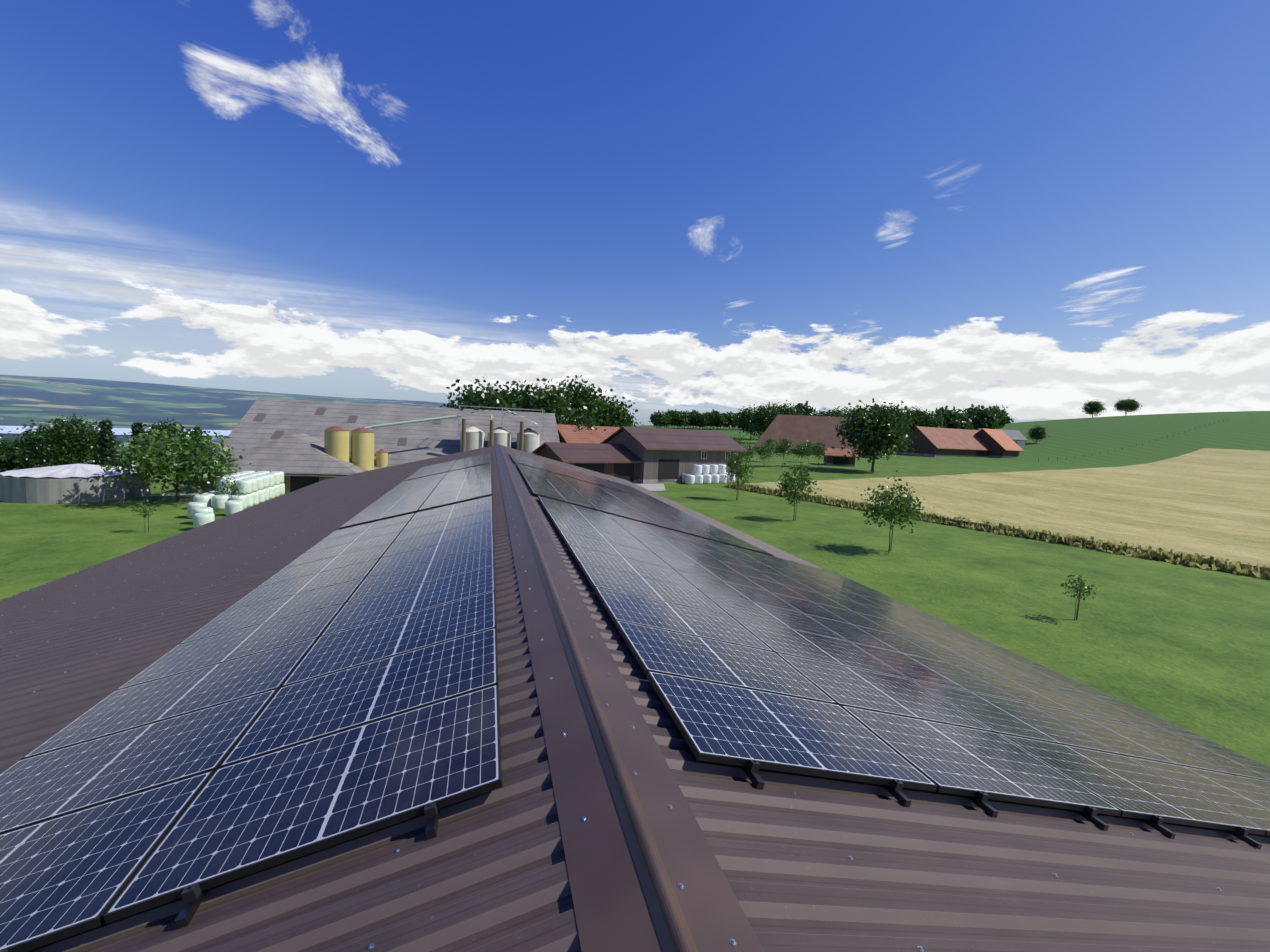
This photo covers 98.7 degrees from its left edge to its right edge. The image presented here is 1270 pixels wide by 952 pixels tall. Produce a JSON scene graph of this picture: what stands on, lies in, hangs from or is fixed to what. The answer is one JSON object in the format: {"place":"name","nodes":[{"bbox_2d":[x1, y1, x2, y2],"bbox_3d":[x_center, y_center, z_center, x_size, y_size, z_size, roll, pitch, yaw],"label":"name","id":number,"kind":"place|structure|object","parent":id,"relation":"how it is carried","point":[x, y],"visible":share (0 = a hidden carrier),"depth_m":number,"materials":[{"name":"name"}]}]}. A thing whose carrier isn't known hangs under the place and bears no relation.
{"place":"outdoors","nodes":[
{"label":"outdoors","id":0,"kind":"place"},
{"bbox_2d":[0,426,231,435],"bbox_3d":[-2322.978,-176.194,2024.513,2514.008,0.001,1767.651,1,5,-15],"label":"lake","id":1,"kind":"structure","parent":0,"point":[117,431],"depth_m":2178.90,"materials":[{"name":"blue liquid"}]},
{"bbox_2d":[0,374,1269,765],"bbox_3d":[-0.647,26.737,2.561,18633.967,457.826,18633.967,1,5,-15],"label":"ground","id":2,"kind":"structure","parent":0,"point":[1182,646],"depth_m":33.82,"materials":[{"name":"green plant"}]},
{"bbox_2d":[0,439,15,471],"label":"dark tree","id":3,"kind":"object","parent":2,"relation":"on","point":[9,467],"visible":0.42,"depth_m":99.32,"materials":[{"name":"green plant"}]},
{"bbox_2d":[0,428,19,459],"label":"dark tree","id":4,"kind":"object","parent":2,"relation":"on","point":[1,451],"visible":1,"depth_m":88.10,"materials":[{"name":"green plant"}]},
{"bbox_2d":[0,434,57,469],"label":"dark tree","id":5,"kind":"object","parent":2,"relation":"on","point":[27,463],"visible":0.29,"depth_m":100.24,"materials":[{"name":"green plant"}]},
{"bbox_2d":[8,419,94,466],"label":"dark tree","id":6,"kind":"object","parent":2,"relation":"on","point":[34,440],"visible":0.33,"depth_m":93.60,"materials":[{"name":"green plant"}]},
{"bbox_2d":[28,413,104,464],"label":"tree","id":7,"kind":"object","parent":2,"relation":"on","point":[67,439],"visible":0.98,"depth_m":70.97,"materials":[{"name":"green plant"}]},
{"bbox_2d":[0,464,150,503],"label":"slurry tank","id":8,"kind":"object","parent":2,"relation":"on","point":[61,484],"visible":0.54,"depth_m":44.90,"materials":[{"name":"concrete"}]},
{"bbox_2d":[57,489,124,503],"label":"tank gates","id":9,"kind":"object","parent":2,"relation":"on","point":[103,497],"visible":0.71,"depth_m":45.62,"materials":[{"name":"silver metal"}]},
{"bbox_2d":[89,434,112,465],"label":"dark tree","id":10,"kind":"object","parent":2,"relation":"on","point":[96,462],"visible":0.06,"depth_m":98.81,"materials":[{"name":"green plant"}]},
{"bbox_2d":[92,418,119,466],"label":"conifer","id":11,"kind":"object","parent":2,"relation":"on","point":[105,425],"visible":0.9,"depth_m":68.81,"materials":[{"name":"green plant"}]},
{"bbox_2d":[125,422,146,466],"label":"conifer","id":12,"kind":"object","parent":2,"relation":"on","point":[136,428],"visible":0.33,"depth_m":74.45,"materials":[{"name":"green plant"}]},
{"bbox_2d":[131,500,155,532],"bbox_3d":[-32.081,2.783,35.669,1.216,2.459,1.616,-2,7,-40],"label":"sapling","id":13,"kind":"object","parent":2,"relation":"on","point":[145,514],"visible":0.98,"depth_m":35.59,"materials":[{"name":"green plant"}]},
{"bbox_2d":[143,418,192,465],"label":"tree","id":14,"kind":"object","parent":2,"relation":"on","point":[162,426],"visible":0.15,"depth_m":79.62,"materials":[{"name":"green plant"}]},
{"bbox_2d":[146,489,198,499],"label":"yard concrete paths","id":15,"kind":"structure","parent":2,"relation":"on","point":[188,490],"depth_m":50.87,"materials":[{"name":"grey concrete"}]},
{"bbox_2d":[96,422,251,501],"bbox_3d":[-39.361,-0.974,46.878,10.039,7.140,10.509,5,6,23],"label":"old fruit tree","id":16,"kind":"object","parent":2,"relation":"on","point":[146,453],"visible":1,"depth_m":45.84,"materials":[{"name":"green plant"}]},
{"bbox_2d":[193,427,206,462],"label":"conifer","id":17,"kind":"object","parent":2,"relation":"on","point":[198,429],"visible":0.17,"depth_m":79.78,"materials":[{"name":"green plant"}]},
{"bbox_2d":[210,476,243,500],"bbox_3d":[-32.549,1.673,43.600,2.212,3.365,1.664,-2,7,-44],"label":"sapling","id":18,"kind":"object","parent":2,"relation":"on","point":[231,487],"visible":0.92,"depth_m":43.53,"materials":[{"name":"green plant"}]},
{"bbox_2d":[187,471,284,527],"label":"wrapped hay bales","id":19,"kind":"object","parent":2,"relation":"on","point":[260,487],"visible":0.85,"depth_m":46.03,"materials":[{"name":"white plastic"}]},
{"bbox_2d":[194,433,367,493],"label":"barn wing","id":20,"kind":"structure","parent":2,"relation":"on","point":[300,461],"depth_m":55.48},
{"bbox_2d":[324,426,387,470],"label":"silos","id":21,"kind":"object","parent":2,"relation":"on","point":[336,441],"visible":0.67,"depth_m":59.08,"materials":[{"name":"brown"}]},
{"bbox_2d":[213,398,559,469],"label":"barn","id":22,"kind":"structure","parent":2,"relation":"on","point":[426,440],"depth_m":68.47,"materials":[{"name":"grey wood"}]},
{"bbox_2d":[253,407,440,445],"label":"skylights","id":23,"kind":"object","parent":22,"relation":"on","point":[277,434],"visible":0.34,"depth_m":66.44,"materials":[{"name":"grey glass"}]},
{"bbox_2d":[440,376,546,417],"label":"tree behind silos","id":24,"kind":"object","parent":2,"relation":"on","point":[492,397],"visible":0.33,"depth_m":79.18,"materials":[{"name":"green plant"}]},
{"bbox_2d":[458,405,543,454],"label":"silos","id":25,"kind":"object","parent":2,"relation":"on","point":[473,438],"visible":0.48,"depth_m":67.01,"materials":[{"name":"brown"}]},
{"bbox_2d":[365,414,460,429],"bbox_3d":[-25.467,-6.269,63.112,10.499,2.234,0.439,-1,6,-33],"label":"conveyor pipe","id":26,"kind":"object","parent":25,"relation":"attached to","point":[411,421],"visible":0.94,"depth_m":62.96,"materials":[{"name":"grey metal"}]},
{"bbox_2d":[504,378,584,424],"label":"tree right of silos","id":27,"kind":"object","parent":2,"relation":"on","point":[552,402],"visible":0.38,"depth_m":83.33,"materials":[{"name":"green plant"}]},
{"bbox_2d":[543,375,616,426],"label":"tree","id":28,"kind":"object","parent":2,"relation":"on","point":[588,405],"visible":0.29,"depth_m":93.39,"materials":[{"name":"green plant"}]},
{"bbox_2d":[557,410,605,430],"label":"tree right of silos","id":29,"kind":"object","parent":2,"relation":"on","point":[579,420],"visible":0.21,"depth_m":80.89,"materials":[{"name":"green plant"}]},
{"bbox_2d":[533,442,642,482],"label":"barn","id":30,"kind":"structure","parent":2,"relation":"on","point":[621,461],"depth_m":66.93,"materials":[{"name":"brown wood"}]},
{"bbox_2d":[557,424,619,442],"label":"tiled house","id":31,"kind":"structure","parent":2,"relation":"on","point":[568,433],"depth_m":78.42,"materials":[{"name":"orange tile"}]},
{"bbox_2d":[588,390,643,427],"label":"tree","id":32,"kind":"object","parent":2,"relation":"on","point":[618,414],"visible":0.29,"depth_m":99.20,"materials":[{"name":"green plant"}]},
{"bbox_2d":[0,444,1269,951],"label":"barn roof","id":33,"kind":"structure","parent":2,"relation":"on","point":[498,698],"depth_m":3.60,"materials":[{"name":"brown metal"}]},
{"bbox_2d":[636,484,664,490],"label":"concrete pad","id":34,"kind":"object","parent":2,"relation":"on","point":[655,487],"visible":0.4,"depth_m":65.36,"materials":[{"name":"grey concrete"}]},
{"bbox_2d":[648,411,658,427],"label":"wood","id":35,"kind":"object","parent":2,"relation":"on","point":[651,417],"visible":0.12,"depth_m":418.76,"materials":[{"name":"green plant"}]},
{"bbox_2d":[651,410,667,426],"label":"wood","id":36,"kind":"object","parent":2,"relation":"on","point":[660,418],"visible":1,"depth_m":401.66,"materials":[{"name":"green plant"}]},
{"bbox_2d":[663,413,672,427],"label":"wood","id":37,"kind":"object","parent":2,"relation":"on","point":[669,421],"visible":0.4,"depth_m":408.92,"materials":[{"name":"green plant"}]},
{"bbox_2d":[666,409,679,426],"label":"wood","id":38,"kind":"object","parent":2,"relation":"on","point":[673,412],"visible":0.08,"depth_m":421.50,"materials":[{"name":"green plant"}]},
{"bbox_2d":[600,426,747,483],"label":"barn","id":39,"kind":"structure","parent":2,"relation":"on","point":[664,455],"depth_m":72.07,"materials":[{"name":"brown wood"}]},
{"bbox_2d":[671,412,686,428],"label":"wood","id":40,"kind":"object","parent":2,"relation":"on","point":[677,418],"visible":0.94,"depth_m":409.13,"materials":[{"name":"green plant"}]},
{"bbox_2d":[672,411,688,426],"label":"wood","id":41,"kind":"object","parent":2,"relation":"on","point":[682,414],"visible":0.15,"depth_m":413.59,"materials":[{"name":"green plant"}]},
{"bbox_2d":[681,410,690,428],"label":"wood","id":42,"kind":"object","parent":2,"relation":"on","point":[686,413],"visible":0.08,"depth_m":422.11,"materials":[{"name":"green plant"}]},
{"bbox_2d":[682,414,690,425],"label":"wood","id":43,"kind":"object","parent":2,"relation":"on","point":[687,422],"visible":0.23,"depth_m":416.36,"materials":[{"name":"green plant"}]},
{"bbox_2d":[148,419,1227,619],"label":"stakes and fence posts","id":44,"kind":"object","parent":2,"relation":"on","point":[892,531],"visible":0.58,"depth_m":35.77,"materials":[{"name":"brown wood"}]},
{"bbox_2d":[689,411,698,428],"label":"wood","id":45,"kind":"object","parent":2,"relation":"on","point":[691,420],"visible":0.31,"depth_m":423.00,"materials":[{"name":"green plant"}]},
{"bbox_2d":[693,413,701,428],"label":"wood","id":46,"kind":"object","parent":2,"relation":"on","point":[694,417],"visible":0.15,"depth_m":412.86,"materials":[{"name":"green plant"}]},
{"bbox_2d":[696,414,709,429],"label":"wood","id":47,"kind":"object","parent":2,"relation":"on","point":[702,421],"visible":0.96,"depth_m":400.75,"materials":[{"name":"green plant"}]},
{"bbox_2d":[697,411,711,429],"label":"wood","id":48,"kind":"object","parent":2,"relation":"on","point":[706,414],"visible":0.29,"depth_m":403.63,"materials":[{"name":"green plant"}]},
{"bbox_2d":[682,464,734,484],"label":"wrapped hay bales","id":49,"kind":"object","parent":2,"relation":"on","point":[707,474],"visible":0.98,"depth_m":72.10,"materials":[{"name":"white plastic"}]},
{"bbox_2d":[706,409,724,429],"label":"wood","id":50,"kind":"object","parent":2,"relation":"on","point":[714,413],"visible":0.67,"depth_m":403.12,"materials":[{"name":"green plant"}]},
{"bbox_2d":[713,413,727,429],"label":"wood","id":51,"kind":"object","parent":2,"relation":"on","point":[722,420],"visible":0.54,"depth_m":402.35,"materials":[{"name":"green plant"}]},
{"bbox_2d":[726,412,739,429],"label":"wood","id":52,"kind":"object","parent":2,"relation":"on","point":[730,418],"visible":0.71,"depth_m":410.71,"materials":[{"name":"green plant"}]},
{"bbox_2d":[729,433,745,444],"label":"orchard tree","id":53,"kind":"object","parent":2,"relation":"on","point":[738,440],"visible":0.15,"depth_m":109.17,"materials":[{"name":"green plant"}]},
{"bbox_2d":[722,449,753,499],"bbox_3d":[10.717,0.038,56.654,3.422,5.728,3.274,1,5,-14],"label":"young fruit tree","id":54,"kind":"object","parent":2,"relation":"on","point":[732,465],"visible":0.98,"depth_m":56.24,"materials":[{"name":"green plant"}]},
{"bbox_2d":[740,443,756,462],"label":"orchard tree","id":55,"kind":"object","parent":2,"relation":"on","point":[750,450],"visible":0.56,"depth_m":98.27,"materials":[{"name":"green plant"}]},
{"bbox_2d":[733,404,766,439],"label":"tree","id":56,"kind":"object","parent":2,"relation":"on","point":[743,420],"visible":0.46,"depth_m":232.91,"materials":[{"name":"green plant"}]},
{"bbox_2d":[745,402,784,438],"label":"tree","id":57,"kind":"object","parent":2,"relation":"on","point":[763,419],"visible":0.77,"depth_m":198.40,"materials":[{"name":"green plant"}]},
{"bbox_2d":[753,442,776,460],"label":"orchard tree","id":58,"kind":"object","parent":2,"relation":"on","point":[763,450],"visible":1,"depth_m":101.15,"materials":[{"name":"green plant"}]},
{"bbox_2d":[763,438,775,454],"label":"orchard tree","id":59,"kind":"object","parent":2,"relation":"on","point":[769,441],"visible":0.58,"depth_m":113.66,"materials":[{"name":"green plant"}]},
{"bbox_2d":[773,436,794,466],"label":"orchard tree","id":60,"kind":"object","parent":2,"relation":"on","point":[784,449],"visible":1,"depth_m":103.40,"materials":[{"name":"green plant"}]},
{"bbox_2d":[772,400,805,414],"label":"tree","id":61,"kind":"object","parent":2,"relation":"on","point":[788,410],"visible":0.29,"depth_m":239.99,"materials":[{"name":"green plant"}]},
{"bbox_2d":[774,463,821,520],"bbox_3d":[13.264,1.448,45.269,3.747,5.292,4.134,8,7,44],"label":"young fruit tree","id":62,"kind":"object","parent":2,"relation":"on","point":[801,483],"visible":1,"depth_m":44.81,"materials":[{"name":"green plant"}]},
{"bbox_2d":[792,440,810,457],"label":"orchard tree","id":63,"kind":"object","parent":2,"relation":"on","point":[804,449],"visible":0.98,"depth_m":105.43,"materials":[{"name":"green plant"}]},
{"bbox_2d":[792,401,823,415],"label":"tree","id":64,"kind":"object","parent":2,"relation":"on","point":[805,406],"visible":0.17,"depth_m":254.00,"materials":[{"name":"green plant"}]},
{"bbox_2d":[802,439,818,462],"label":"orchard tree","id":65,"kind":"object","parent":2,"relation":"on","point":[811,453],"visible":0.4,"depth_m":117.05,"materials":[{"name":"green plant"}]},
{"bbox_2d":[753,414,873,457],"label":"big farmhouse roof","id":66,"kind":"structure","parent":2,"relation":"on","point":[801,428],"depth_m":151.24,"materials":[{"name":"brown tile"}]},
{"bbox_2d":[809,439,829,465],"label":"orchard tree","id":67,"kind":"object","parent":2,"relation":"on","point":[818,448],"visible":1,"depth_m":107.54,"materials":[{"name":"green plant"}]},
{"bbox_2d":[809,408,833,415],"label":"tree","id":68,"kind":"object","parent":2,"relation":"on","point":[816,413],"visible":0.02,"depth_m":215.36,"materials":[{"name":"green plant"}]},
{"bbox_2d":[818,406,851,416],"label":"tree","id":69,"kind":"object","parent":2,"relation":"on","point":[836,413],"visible":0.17,"depth_m":202.90,"materials":[{"name":"green plant"}]},
{"bbox_2d":[823,448,857,466],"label":"shed","id":70,"kind":"structure","parent":2,"relation":"on","point":[836,457],"depth_m":112.10,"materials":[{"name":"brown wood"}]},
{"bbox_2d":[843,404,869,416],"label":"tree","id":71,"kind":"object","parent":2,"relation":"on","point":[853,414],"visible":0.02,"depth_m":245.90,"materials":[{"name":"green plant"}]},
{"bbox_2d":[831,398,923,471],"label":"orchard tree","id":72,"kind":"object","parent":2,"relation":"on","point":[870,431],"visible":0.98,"depth_m":97.95,"materials":[{"name":"green plant"}]},
{"bbox_2d":[868,403,912,436],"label":"tree","id":73,"kind":"object","parent":2,"relation":"on","point":[889,409],"visible":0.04,"depth_m":224.51,"materials":[{"name":"green plant"}]},
{"bbox_2d":[856,477,933,551],"bbox_3d":[16.417,2.663,34.802,3.982,5.139,4.093,3,5,-2],"label":"young fruit tree","id":74,"kind":"object","parent":2,"relation":"on","point":[903,503],"visible":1,"depth_m":34.34,"materials":[{"name":"green plant"}]},
{"bbox_2d":[904,406,932,432],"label":"tree","id":75,"kind":"object","parent":2,"relation":"on","point":[917,414],"visible":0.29,"depth_m":225.20,"materials":[{"name":"green plant"}]},
{"bbox_2d":[914,409,953,427],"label":"tree","id":76,"kind":"object","parent":2,"relation":"on","point":[935,422],"visible":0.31,"depth_m":224.47,"materials":[{"name":"green plant"}]},
{"bbox_2d":[928,406,948,418],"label":"tree group","id":77,"kind":"object","parent":2,"relation":"on","point":[941,410],"visible":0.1,"depth_m":256.14,"materials":[{"name":"green plant"}]},
{"bbox_2d":[896,426,991,456],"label":"red roof barn","id":78,"kind":"structure","parent":2,"relation":"on","point":[937,442],"depth_m":165.99,"materials":[{"name":"tile"}]},
{"bbox_2d":[939,406,973,429],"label":"tree","id":79,"kind":"object","parent":2,"relation":"on","point":[959,421],"visible":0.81,"depth_m":232.56,"materials":[{"name":"green plant"}]},
{"bbox_2d":[964,404,979,429],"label":"tree group","id":80,"kind":"object","parent":2,"relation":"on","point":[972,409],"visible":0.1,"depth_m":267.74,"materials":[{"name":"green plant"}]},
{"bbox_2d":[967,405,1002,429],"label":"tree group","id":81,"kind":"object","parent":2,"relation":"on","point":[985,418],"visible":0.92,"depth_m":237.78,"materials":[{"name":"green plant"}]},
{"bbox_2d":[724,481,1269,579],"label":"hedge","id":82,"kind":"object","parent":2,"relation":"on","point":[1208,564],"visible":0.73,"depth_m":40.20,"materials":[{"name":"green plant"}]},
{"bbox_2d":[985,404,1013,428],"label":"tree group","id":83,"kind":"object","parent":2,"relation":"on","point":[1005,418],"visible":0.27,"depth_m":262.95,"materials":[{"name":"green plant"}]},
{"bbox_2d":[975,428,1023,457],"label":"barn","id":84,"kind":"structure","parent":2,"relation":"on","point":[1000,443],"depth_m":171.44,"materials":[{"name":"orange tile"}]},
{"bbox_2d":[977,428,1027,451],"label":"barn","id":85,"kind":"structure","parent":2,"relation":"on","point":[1017,437],"depth_m":190.28,"materials":[{"name":"paint"}]},
{"bbox_2d":[1026,426,1049,442],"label":"tree","id":86,"kind":"object","parent":2,"relation":"on","point":[1036,433],"visible":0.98,"depth_m":214.13,"materials":[{"name":"green plant"}]},
{"bbox_2d":[1061,573,1096,620],"bbox_3d":[18.491,5.193,22.812,1.152,2.329,1.531,4,6,17],"label":"sapling","id":87,"kind":"object","parent":2,"relation":"on","point":[1084,588],"visible":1,"depth_m":22.85,"materials":[{"name":"green plant"}]},
{"bbox_2d":[1082,399,1106,417],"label":"hill tree","id":88,"kind":"object","parent":2,"relation":"on","point":[1092,407],"visible":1,"depth_m":343.28,"materials":[{"name":"green plant"}]},
{"bbox_2d":[1113,397,1141,415],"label":"hill tree","id":89,"kind":"object","parent":2,"relation":"on","point":[1129,404],"visible":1,"depth_m":332.59,"materials":[{"name":"green plant"}]},
{"bbox_2d":[0,0,1269,425],"label":"sky","id":90,"kind":"structure","parent":0,"point":[1039,210],"materials":[{"name":"blue"}]},
{"bbox_2d":[744,448,1269,574],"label":"crop field","id":91,"kind":"structure","parent":0,"point":[1213,502],"depth_m":65.00,"materials":[{"name":"beige plant"}]}
]}

